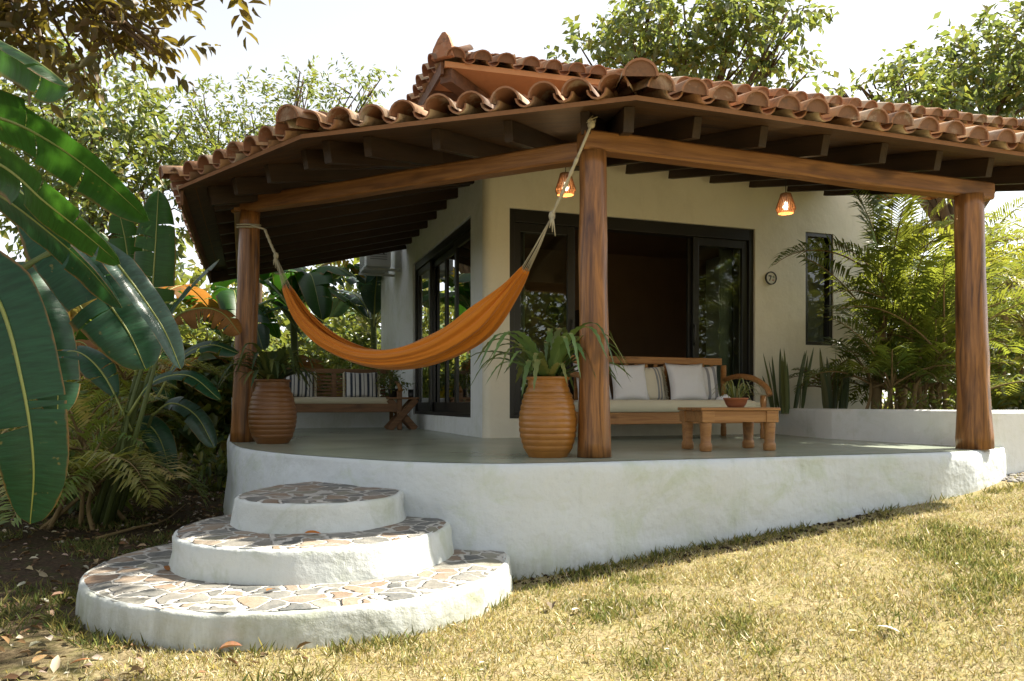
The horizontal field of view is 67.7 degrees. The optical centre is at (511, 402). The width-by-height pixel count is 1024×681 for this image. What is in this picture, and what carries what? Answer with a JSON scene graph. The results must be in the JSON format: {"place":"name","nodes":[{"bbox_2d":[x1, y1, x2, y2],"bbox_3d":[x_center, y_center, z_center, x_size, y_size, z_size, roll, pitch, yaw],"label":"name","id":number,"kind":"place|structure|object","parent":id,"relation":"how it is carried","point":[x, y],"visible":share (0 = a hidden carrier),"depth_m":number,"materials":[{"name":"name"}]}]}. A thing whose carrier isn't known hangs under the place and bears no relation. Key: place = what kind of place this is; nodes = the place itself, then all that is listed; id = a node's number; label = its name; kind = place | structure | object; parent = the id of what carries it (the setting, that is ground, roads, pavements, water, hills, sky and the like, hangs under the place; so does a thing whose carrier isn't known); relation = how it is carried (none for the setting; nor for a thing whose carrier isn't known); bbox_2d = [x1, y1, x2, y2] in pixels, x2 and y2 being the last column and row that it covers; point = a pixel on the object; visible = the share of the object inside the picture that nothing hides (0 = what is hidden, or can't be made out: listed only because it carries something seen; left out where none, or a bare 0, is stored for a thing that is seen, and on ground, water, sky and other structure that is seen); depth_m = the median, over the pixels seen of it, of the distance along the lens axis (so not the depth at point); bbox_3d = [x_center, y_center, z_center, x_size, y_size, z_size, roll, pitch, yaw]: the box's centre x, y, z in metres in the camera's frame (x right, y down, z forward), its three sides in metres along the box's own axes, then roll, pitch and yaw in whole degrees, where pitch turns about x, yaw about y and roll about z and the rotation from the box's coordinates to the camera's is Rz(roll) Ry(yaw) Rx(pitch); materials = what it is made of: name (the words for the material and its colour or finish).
{"place":"outdoors","nodes":[
{"label":"outdoors","id":0,"kind":"place"},
{"bbox_2d":[0,480,338,680],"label":"shade grass","id":1,"kind":"structure","parent":0,"point":[118,523],"depth_m":5.96,"materials":[{"name":"green plant"}]},
{"bbox_2d":[0,404,1023,680],"bbox_3d":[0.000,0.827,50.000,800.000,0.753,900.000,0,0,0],"label":"ground","id":2,"kind":"structure","parent":0,"point":[10,660],"depth_m":3.88,"materials":[{"name":"yellow plant"}]},
{"bbox_2d":[32,655,46,662],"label":"fallen leaf","id":3,"kind":"object","parent":2,"relation":"on","point":[36,658],"visible":1,"depth_m":3.46,"materials":[{"name":"plant"}]},
{"bbox_2d":[0,382,96,497],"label":"shrub","id":4,"kind":"object","parent":2,"relation":"on","point":[91,383],"visible":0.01,"depth_m":10.01,"materials":[{"name":"green plant"}]},
{"bbox_2d":[32,232,109,408],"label":"banana plant","id":5,"kind":"object","parent":2,"relation":"on","point":[81,338],"visible":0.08,"depth_m":8.41,"materials":[{"name":"green plant"}]},
{"bbox_2d":[70,658,89,663],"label":"fallen leaf","id":6,"kind":"object","parent":2,"relation":"on","point":[80,659],"visible":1,"depth_m":3.43,"materials":[{"name":"brown plant"}]},
{"bbox_2d":[8,416,157,520],"bbox_3d":[-4.693,0.783,8.254,1.623,1.324,1.784,0,0,0],"label":"shrub","id":7,"kind":"object","parent":2,"relation":"on","point":[77,505],"visible":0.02,"depth_m":8.09,"materials":[{"name":"green plant"}]},
{"bbox_2d":[0,40,184,523],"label":"banana plant","id":8,"kind":"object","parent":2,"relation":"on","point":[56,277],"visible":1,"depth_m":3.27,"materials":[{"name":"green plant"}]},
{"bbox_2d":[0,379,212,529],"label":"dry palm","id":9,"kind":"object","parent":2,"relation":"on","point":[89,470],"visible":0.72,"depth_m":7.10,"materials":[{"name":"green plant"}]},
{"bbox_2d":[0,23,227,430],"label":"broadleaf tree","id":10,"kind":"object","parent":2,"relation":"on","point":[96,134],"visible":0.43,"depth_m":16.12,"materials":[{"name":"green plant"}]},
{"bbox_2d":[29,349,228,488],"bbox_3d":[-5.498,0.028,9.861,2.938,2.286,2.589,0,0,18],"label":"dry palm","id":11,"kind":"object","parent":2,"relation":"on","point":[124,379],"visible":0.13,"depth_m":10.03,"materials":[{"name":"green plant"}]},
{"bbox_2d":[0,0,270,118],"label":"shade tree","id":12,"kind":"object","parent":2,"relation":"on","point":[118,16],"visible":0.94,"depth_m":5.62,"materials":[{"name":"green plant"}]},
{"bbox_2d":[101,408,179,479],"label":"shrub","id":13,"kind":"object","parent":2,"relation":"on","point":[177,433],"depth_m":12.07,"materials":[{"name":"green plant"}]},
{"bbox_2d":[96,504,185,539],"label":"fallen branch","id":14,"kind":"object","parent":2,"relation":"on","point":[124,530],"visible":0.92,"depth_m":6.95,"materials":[{"name":"brown wood"}]},
{"bbox_2d":[59,190,241,528],"bbox_3d":[-3.393,-0.356,7.294,1.691,3.250,0.974,0,0,15],"label":"heliconia","id":15,"kind":"object","parent":2,"relation":"on","point":[157,264],"visible":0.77,"depth_m":7.12,"materials":[{"name":"green plant"}]},
{"bbox_2d":[0,479,311,680],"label":"leaf litter","id":16,"kind":"object","parent":2,"relation":"on","point":[55,664],"visible":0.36,"depth_m":5.51,"materials":[{"name":"brown plant"}]},
{"bbox_2d":[80,342,233,474],"bbox_3d":[-5.931,0.022,12.311,2.005,2.377,2.215,0,0,18],"label":"banana plant","id":17,"kind":"object","parent":2,"relation":"on","point":[163,392],"visible":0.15,"depth_m":12.14,"materials":[{"name":"green plant"}]},
{"bbox_2d":[89,352,230,454],"bbox_3d":[-6.300,0.074,13.148,2.892,2.572,2.906,0,0,0],"label":"shrub","id":18,"kind":"object","parent":2,"relation":"on","point":[183,441],"visible":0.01,"depth_m":12.72,"materials":[{"name":"green plant"}]},
{"bbox_2d":[0,164,380,447],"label":"distant foliage","id":19,"kind":"object","parent":2,"relation":"on","point":[181,274],"visible":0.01,"depth_m":20.40,"materials":[{"name":"green plant"}]},
{"bbox_2d":[173,430,227,490],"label":"shrub","id":20,"kind":"object","parent":2,"relation":"on","point":[217,465],"visible":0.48,"depth_m":10.11,"materials":[{"name":"green plant"}]},
{"bbox_2d":[128,330,288,472],"bbox_3d":[-5.183,-0.036,13.015,2.667,2.604,2.578,0,0,-43],"label":"shrub","id":21,"kind":"object","parent":2,"relation":"on","point":[221,406],"visible":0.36,"depth_m":12.53,"materials":[{"name":"green plant"}]},
{"bbox_2d":[168,342,257,455],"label":"shrub","id":22,"kind":"object","parent":2,"relation":"on","point":[223,412],"depth_m":14.07,"materials":[{"name":"green plant"}]},
{"bbox_2d":[219,641,241,648],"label":"fallen leaf","id":23,"kind":"object","parent":2,"relation":"on","point":[229,644],"visible":1,"depth_m":3.61,"materials":[{"name":"plant"}]},
{"bbox_2d":[178,321,287,452],"bbox_3d":[-6.033,-0.234,15.888,3.663,3.283,3.767,0,0,0],"label":"shrub","id":24,"kind":"object","parent":2,"relation":"on","point":[212,333],"visible":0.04,"depth_m":16.52,"materials":[{"name":"green plant"}]},
{"bbox_2d":[177,283,302,361],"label":"shrub","id":25,"kind":"object","parent":2,"relation":"on","point":[276,344],"visible":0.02,"depth_m":19.07,"materials":[{"name":"green plant"}]},
{"bbox_2d":[159,283,322,459],"bbox_3d":[-4.848,-0.447,13.584,3.079,3.296,2.853,0,0,-40],"label":"banana plant","id":26,"kind":"object","parent":2,"relation":"on","point":[224,298],"visible":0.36,"depth_m":13.18,"materials":[{"name":"green plant"}]},
{"bbox_2d":[128,53,401,355],"bbox_3d":[-5.587,-3.456,17.173,5.430,9.151,3.629,0,0,-31],"label":"slender tree","id":27,"kind":"object","parent":2,"relation":"on","point":[225,123],"visible":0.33,"depth_m":16.95,"materials":[{"name":"green plant"}]},
{"bbox_2d":[210,260,364,365],"bbox_3d":[-4.133,-0.935,14.704,3.572,4.272,2.489,0,0,41],"label":"banana plant","id":28,"kind":"object","parent":2,"relation":"on","point":[311,289],"visible":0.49,"depth_m":13.71,"materials":[{"name":"green plant"}]},
{"bbox_2d":[257,349,345,395],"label":"shrub","id":29,"kind":"object","parent":2,"relation":"on","point":[314,356],"visible":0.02,"depth_m":14.38,"materials":[{"name":"green plant"}]},
{"bbox_2d":[298,354,342,395],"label":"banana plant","id":30,"kind":"object","parent":2,"relation":"on","point":[307,363],"visible":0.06,"depth_m":14.31,"materials":[{"name":"green plant"}]},
{"bbox_2d":[283,305,380,395],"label":"shrub","id":31,"kind":"object","parent":2,"relation":"on","point":[330,359],"visible":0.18,"depth_m":17.67,"materials":[{"name":"green plant"}]},
{"bbox_2d":[325,264,381,368],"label":"banana plant","id":32,"kind":"object","parent":2,"relation":"on","point":[368,298],"visible":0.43,"depth_m":16.29,"materials":[{"name":"green plant"}]},
{"bbox_2d":[336,330,394,395],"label":"shrub","id":33,"kind":"object","parent":2,"relation":"on","point":[366,340],"visible":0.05,"depth_m":14.67,"materials":[{"name":"green plant"}]},
{"bbox_2d":[75,427,1005,651],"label":"terrace","id":34,"kind":"structure","parent":2,"relation":"on","point":[400,543],"depth_m":5.21,"materials":[{"name":"concrete"}]},
{"bbox_2d":[248,379,296,443],"bbox_3d":[-2.440,0.086,7.778,0.476,0.651,0.477,0,0,0],"label":"clay pot","id":35,"kind":"object","parent":34,"relation":"on","point":[272,414],"visible":1,"depth_m":7.61,"materials":[{"name":"ceramic"}]},
{"bbox_2d":[210,343,321,391],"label":"fern","id":36,"kind":"object","parent":35,"relation":"in","point":[273,364],"visible":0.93,"depth_m":7.66,"materials":[{"name":"green plant"}]},
{"bbox_2d":[305,530,320,533],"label":"fallen leaf","id":37,"kind":"object","parent":34,"relation":"on","point":[311,531],"visible":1,"depth_m":4.61,"materials":[{"name":"brown plant"}]},
{"bbox_2d":[287,368,402,429],"bbox_3d":[-2.694,-0.053,11.806,1.878,0.980,0.818,0,0,-19],"label":"bench","id":38,"kind":"object","parent":34,"relation":"on","point":[333,401],"visible":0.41,"depth_m":11.67,"materials":[{"name":"brown wood"}]},
{"bbox_2d":[285,372,316,396],"bbox_3d":[-3.277,-0.278,11.768,0.530,0.465,0.154,3,-16,-24],"label":"throw pillow","id":39,"kind":"object","parent":38,"relation":"on","point":[298,388],"visible":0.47,"depth_m":11.72,"materials":[{"name":"white fabric"}]},
{"bbox_2d":[343,372,379,396],"bbox_3d":[-2.380,-0.274,12.074,0.588,0.455,0.155,0,-15,-15],"label":"throw pillow","id":40,"kind":"object","parent":38,"relation":"on","point":[361,385],"visible":0.87,"depth_m":12.02,"materials":[{"name":"white fabric"}]},
{"bbox_2d":[296,399,409,427],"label":"wall","id":41,"kind":"structure","parent":34,"relation":"on","point":[339,419],"depth_m":12.65,"materials":[{"name":"white paint"}]},
{"bbox_2d":[384,397,418,429],"bbox_3d":[-1.733,0.176,11.903,0.500,0.528,0.400,0,0,-19],"label":"side table","id":42,"kind":"object","parent":34,"relation":"on","point":[395,420],"visible":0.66,"depth_m":11.77,"materials":[{"name":"brown wood"}]},
{"bbox_2d":[388,389,397,396],"bbox_3d":[-1.856,-0.154,11.924,0.180,0.130,0.180,0,0,0],"label":"plant pot","id":43,"kind":"object","parent":42,"relation":"on","point":[393,394],"visible":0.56,"depth_m":11.86,"materials":[{"name":"black paint"}]},
{"bbox_2d":[375,369,415,392],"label":"potted plant","id":44,"kind":"object","parent":43,"relation":"in","point":[391,382],"visible":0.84,"depth_m":11.90,"materials":[{"name":"green plant"}]},
{"bbox_2d":[408,389,413,396],"bbox_3d":[-1.574,-0.149,11.873,0.088,0.120,0.088,0,0,0],"label":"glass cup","id":45,"kind":"object","parent":42,"relation":"on","point":[410,392],"visible":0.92,"depth_m":11.83,"materials":[{"name":"glass"}]},
{"bbox_2d":[519,376,576,457],"bbox_3d":[0.275,0.105,5.840,0.447,0.611,0.446,0,0,0],"label":"clay pot","id":46,"kind":"object","parent":34,"relation":"on","point":[547,421],"visible":0.98,"depth_m":5.67,"materials":[{"name":"ceramic"}]},
{"bbox_2d":[456,322,630,393],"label":"fern","id":47,"kind":"object","parent":46,"relation":"in","point":[555,359],"visible":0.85,"depth_m":5.67,"materials":[{"name":"green plant"}]},
{"bbox_2d":[567,355,772,438],"bbox_3d":[1.758,-0.072,8.797,2.288,0.968,0.948,0,0,-19],"label":"sofa","id":48,"kind":"object","parent":34,"relation":"on","point":[644,411],"visible":0.38,"depth_m":8.55,"materials":[{"name":"brown wood"}]},
{"bbox_2d":[573,363,612,399],"bbox_3d":[0.930,-0.236,8.762,0.460,0.460,0.167,0,-16,-23],"label":"throw pillow","id":49,"kind":"object","parent":48,"relation":"on","point":[576,368],"visible":0.1,"depth_m":8.70,"materials":[{"name":"white fabric"}]},
{"bbox_2d":[609,363,649,399],"bbox_3d":[1.361,-0.238,8.858,0.470,0.470,0.176,0,-18,-16],"label":"throw pillow","id":50,"kind":"object","parent":48,"relation":"on","point":[635,388],"visible":0.88,"depth_m":8.78,"materials":[{"name":"white fabric"}]},
{"bbox_2d":[645,366,668,399],"bbox_3d":[1.629,-0.216,9.062,0.520,0.465,0.145,0,-14,-27],"label":"throw pillow","id":51,"kind":"object","parent":48,"relation":"on","point":[656,382],"visible":0.52,"depth_m":9.05,"materials":[{"name":"beige fabric"}]},
{"bbox_2d":[665,363,707,399],"bbox_3d":[2.080,-0.247,9.079,0.500,0.490,0.186,0,-19,-15],"label":"throw pillow","id":52,"kind":"object","parent":48,"relation":"on","point":[686,382],"visible":0.94,"depth_m":9.00,"materials":[{"name":"white fabric"}]},
{"bbox_2d":[702,366,719,399],"bbox_3d":[2.316,-0.238,9.316,0.460,0.460,0.155,0,-14,-13],"label":"throw pillow","id":53,"kind":"object","parent":48,"relation":"on","point":[710,377],"visible":0.38,"depth_m":9.28,"materials":[{"name":"white fabric"}]},
{"bbox_2d":[716,394,729,399],"bbox_3d":[2.446,-0.061,8.802,0.190,0.076,0.167,0,0,0],"label":"folded throw","id":54,"kind":"object","parent":48,"relation":"on","point":[720,398],"visible":0.52,"depth_m":8.77,"materials":[{"name":"white fabric"}]},
{"bbox_2d":[678,407,780,451],"bbox_3d":[1.900,0.226,6.720,0.730,0.372,0.497,0,0,-11],"label":"coffee table","id":55,"kind":"object","parent":34,"relation":"on","point":[707,417],"visible":1,"depth_m":6.54,"materials":[{"name":"brown wood"}]},
{"bbox_2d":[723,398,748,406],"bbox_3d":[1.965,-0.003,6.700,0.216,0.084,0.216,0,0,0],"label":"plant bowl","id":56,"kind":"object","parent":55,"relation":"on","point":[735,402],"visible":0.89,"depth_m":6.62,"materials":[{"name":"ceramic"}]},
{"bbox_2d":[711,378,764,399],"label":"spider plant","id":57,"kind":"object","parent":56,"relation":"in","point":[735,393],"visible":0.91,"depth_m":6.67,"materials":[{"name":"green plant"}]},
{"bbox_2d":[547,601,555,608],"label":"fallen leaf","id":58,"kind":"object","parent":2,"relation":"on","point":[551,605],"visible":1,"depth_m":4.36,"materials":[{"name":"beige plant"}]},
{"bbox_2d":[159,32,1023,462],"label":"bungalow","id":59,"kind":"object","parent":2,"relation":"on","point":[439,182],"visible":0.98,"depth_m":8.56,"materials":[{"name":"beige paint"}]},
{"bbox_2d":[359,252,400,276],"bbox_3d":[-2.415,-2.679,13.914,0.660,0.622,0.914,0,0,-19],"label":"air conditioner","id":60,"kind":"object","parent":59,"relation":"attached to","point":[376,265],"visible":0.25,"depth_m":13.57,"materials":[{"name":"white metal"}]},
{"bbox_2d":[236,115,597,369],"bbox_3d":[-1.101,-1.211,6.937,4.342,1.828,0.390,0,0,34],"label":"hammock","id":61,"kind":"object","parent":59,"relation":"hanging from","point":[476,324],"visible":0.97,"depth_m":6.52,"materials":[{"name":"orange fabric"}]},
{"bbox_2d":[415,218,470,416],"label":"sliding door","id":62,"kind":"structure","parent":59,"relation":"in","point":[443,275],"depth_m":11.17,"materials":[{"name":"black glass"}]},
{"bbox_2d":[523,233,524,394],"bbox_3d":[0.064,-1.028,9.350,0.184,2.345,0.046,0,0,-18],"label":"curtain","id":63,"kind":"object","parent":59,"relation":"hanging from","point":[524,291],"depth_m":9.36,"materials":[{"name":"fabric"}]},
{"bbox_2d":[546,300,565,323],"bbox_3d":[0.761,-1.550,13.045,0.400,0.400,0.035,0,0,-19],"label":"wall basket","id":64,"kind":"object","parent":59,"relation":"attached to","point":[556,312],"depth_m":13.04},
{"bbox_2d":[555,167,575,196],"bbox_3d":[0.520,-2.258,7.400,0.203,0.484,0.203,0,0,0],"label":"pendant lamp","id":65,"kind":"object","parent":59,"relation":"hanging from","point":[563,176],"visible":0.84,"depth_m":7.34,"materials":[{"name":"wicker"}]},
{"bbox_2d":[575,310,578,327],"bbox_3d":[1.168,-1.420,13.185,0.380,0.380,0.035,0,0,-19],"label":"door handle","id":66,"kind":"object","parent":59,"relation":"attached to","point":[576,318],"depth_m":13.16,"materials":[{"name":"black metal"}]},
{"bbox_2d":[510,208,752,417],"bbox_3d":[1.566,-1.060,9.654,3.435,2.486,0.182,0,0,-19],"label":"sliding door","id":67,"kind":"structure","parent":59,"relation":"in","point":[521,221],"depth_m":9.88,"materials":[{"name":"black glass"}]},
{"bbox_2d":[719,248,731,395],"bbox_3d":[2.882,-1.028,10.320,0.184,2.345,0.046,0,0,-18],"label":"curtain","id":68,"kind":"object","parent":59,"relation":"hanging from","point":[725,305],"visible":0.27,"depth_m":10.30,"materials":[{"name":"fabric"}]},
{"bbox_2d":[765,271,776,284],"bbox_3d":[3.455,-1.665,10.185,0.176,0.176,0.022,0,0,-19],"label":"house sign","id":69,"kind":"object","parent":59,"relation":"attached to","point":[770,277],"visible":1,"depth_m":10.18,"materials":[{"name":"beige ceramic"}]},
{"bbox_2d":[776,179,795,214],"bbox_3d":[2.870,-2.203,8.000,0.203,0.434,0.203,0,0,0],"label":"pendant lamp","id":70,"kind":"object","parent":59,"relation":"hanging from","point":[785,202],"visible":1,"depth_m":7.94,"materials":[{"name":"wicker"}]},
{"bbox_2d":[806,232,831,345],"bbox_3d":[4.191,-1.560,10.537,0.464,1.536,0.120,0,0,-19],"label":"window","id":71,"kind":"structure","parent":59,"relation":"in","point":[827,299],"depth_m":10.55,"materials":[{"name":"black glass"}]},
{"bbox_2d":[544,0,843,94],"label":"broadleaf tree","id":72,"kind":"object","parent":2,"relation":"on","point":[679,57],"visible":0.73,"depth_m":18.53,"materials":[{"name":"green plant"}]},
{"bbox_2d":[513,510,897,585],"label":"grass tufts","id":73,"kind":"object","parent":2,"relation":"on","point":[756,542],"visible":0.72,"depth_m":5.47,"materials":[{"name":"green plant"}]},
{"bbox_2d":[879,625,898,631],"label":"fallen leaf","id":74,"kind":"object","parent":2,"relation":"on","point":[889,627],"visible":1,"depth_m":3.52,"materials":[{"name":"white plant"}]},
{"bbox_2d":[775,407,1023,475],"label":"planter","id":75,"kind":"object","parent":2,"relation":"on","point":[931,427],"visible":0.43,"depth_m":7.91,"materials":[{"name":"white paint"}]},
{"bbox_2d":[762,348,813,413],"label":"snake plant","id":76,"kind":"object","parent":75,"relation":"in","point":[783,402],"visible":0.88,"depth_m":9.71,"materials":[{"name":"green plant"}]},
{"bbox_2d":[819,350,850,408],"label":"snake plant","id":77,"kind":"object","parent":75,"relation":"on","point":[829,401],"visible":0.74,"depth_m":9.56,"materials":[{"name":"green plant"}]},
{"bbox_2d":[769,190,1005,408],"bbox_3d":[4.548,-1.423,9.255,2.728,3.132,1.817,0,0,22],"label":"areca palm","id":78,"kind":"object","parent":75,"relation":"on","point":[881,227],"visible":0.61,"depth_m":9.28,"materials":[{"name":"green plant"}]},
{"bbox_2d":[873,381,939,408],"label":"shrub","id":79,"kind":"object","parent":75,"relation":"in","point":[909,399],"visible":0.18,"depth_m":8.44,"materials":[{"name":"green plant"}]},
{"bbox_2d":[798,224,1023,409],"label":"areca palm","id":80,"kind":"object","parent":75,"relation":"on","point":[920,310],"visible":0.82,"depth_m":8.70,"materials":[{"name":"green plant"}]},
{"bbox_2d":[915,390,955,409],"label":"shrub","id":81,"kind":"object","parent":75,"relation":"in","point":[933,402],"visible":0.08,"depth_m":8.15,"materials":[{"name":"green plant"}]},
{"bbox_2d":[875,218,1023,408],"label":"feather palm","id":82,"kind":"object","parent":75,"relation":"in","point":[902,399],"visible":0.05,"depth_m":10.53,"materials":[{"name":"green plant"}]},
{"bbox_2d":[832,0,1023,396],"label":"broadleaf tree","id":83,"kind":"object","parent":2,"relation":"on","point":[996,98],"visible":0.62,"depth_m":18.34,"materials":[{"name":"green plant"}]},
{"bbox_2d":[875,297,1020,408],"bbox_3d":[19.013,-2.115,22.468,22.616,7.142,9.850,0,0,0],"label":"distant foliage","id":84,"kind":"object","parent":2,"relation":"on","point":[909,392],"depth_m":23.91,"materials":[{"name":"green plant"}]},
{"bbox_2d":[875,304,1023,409],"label":"shrub","id":85,"kind":"object","parent":2,"relation":"on","point":[911,385],"visible":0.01,"depth_m":13.83,"materials":[{"name":"green plant"}]},
{"bbox_2d":[876,233,1023,409],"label":"feather palm","id":86,"kind":"object","parent":2,"relation":"on","point":[1005,247],"visible":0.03,"depth_m":11.49,"materials":[{"name":"green plant"}]},
{"bbox_2d":[879,220,1023,403],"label":"feather palm","id":87,"kind":"object","parent":2,"relation":"on","point":[1003,318],"visible":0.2,"depth_m":11.86,"materials":[{"name":"green plant"}]},
{"bbox_2d":[884,197,1023,408],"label":"feather palm","id":88,"kind":"object","parent":2,"relation":"on","point":[1001,224],"visible":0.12,"depth_m":12.46,"materials":[{"name":"green plant"}]},
{"bbox_2d":[944,220,1023,390],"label":"shrub","id":89,"kind":"object","parent":2,"relation":"on","point":[1008,262],"visible":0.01,"depth_m":16.88,"materials":[{"name":"green plant"}]},
{"bbox_2d":[985,209,1023,353],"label":"feather palm","id":90,"kind":"object","parent":2,"relation":"on","point":[1010,222],"visible":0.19,"depth_m":12.71,"materials":[{"name":"green plant"}]},
{"bbox_2d":[989,301,1023,383],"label":"shrub","id":91,"kind":"object","parent":2,"relation":"on","point":[1011,353],"visible":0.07,"depth_m":12.85,"materials":[{"name":"green plant"}]},
{"bbox_2d":[989,320,1023,397],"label":"feather palm","id":92,"kind":"object","parent":2,"relation":"on","point":[1012,339],"visible":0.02,"depth_m":14.59,"materials":[{"name":"green plant"}]},
{"bbox_2d":[990,335,1023,409],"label":"shrub","id":93,"kind":"object","parent":2,"relation":"on","point":[1013,399],"visible":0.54,"depth_m":11.21,"materials":[{"name":"green plant"}]},
{"bbox_2d":[1002,472,1023,482],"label":"gravel","id":94,"kind":"structure","parent":2,"relation":"on","point":[1013,479],"depth_m":7.00,"materials":[{"name":"white gravel"}]},
{"bbox_2d":[0,0,1023,403],"label":"sky","id":95,"kind":"structure","parent":0,"point":[387,34],"materials":[{"name":"white"}]},
{"bbox_2d":[1,472,1023,680],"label":"lawn grass","id":96,"kind":"structure","parent":0,"point":[950,552],"depth_m":3.90,"materials":[{"name":"yellow plant"}]},
{"bbox_2d":[33,480,1023,659],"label":"edge grass","id":97,"kind":"structure","parent":0,"point":[111,641],"depth_m":4.12,"materials":[{"name":"green plant"}]},
{"bbox_2d":[789,354,868,408],"bbox_3d":[4.049,-0.235,9.830,1.050,0.757,1.064,0,0,0],"label":"areca palm","id":98,"kind":"object","parent":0,"point":[814,383],"visible":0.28,"depth_m":9.72,"materials":[{"name":"green plant"}]}
]}

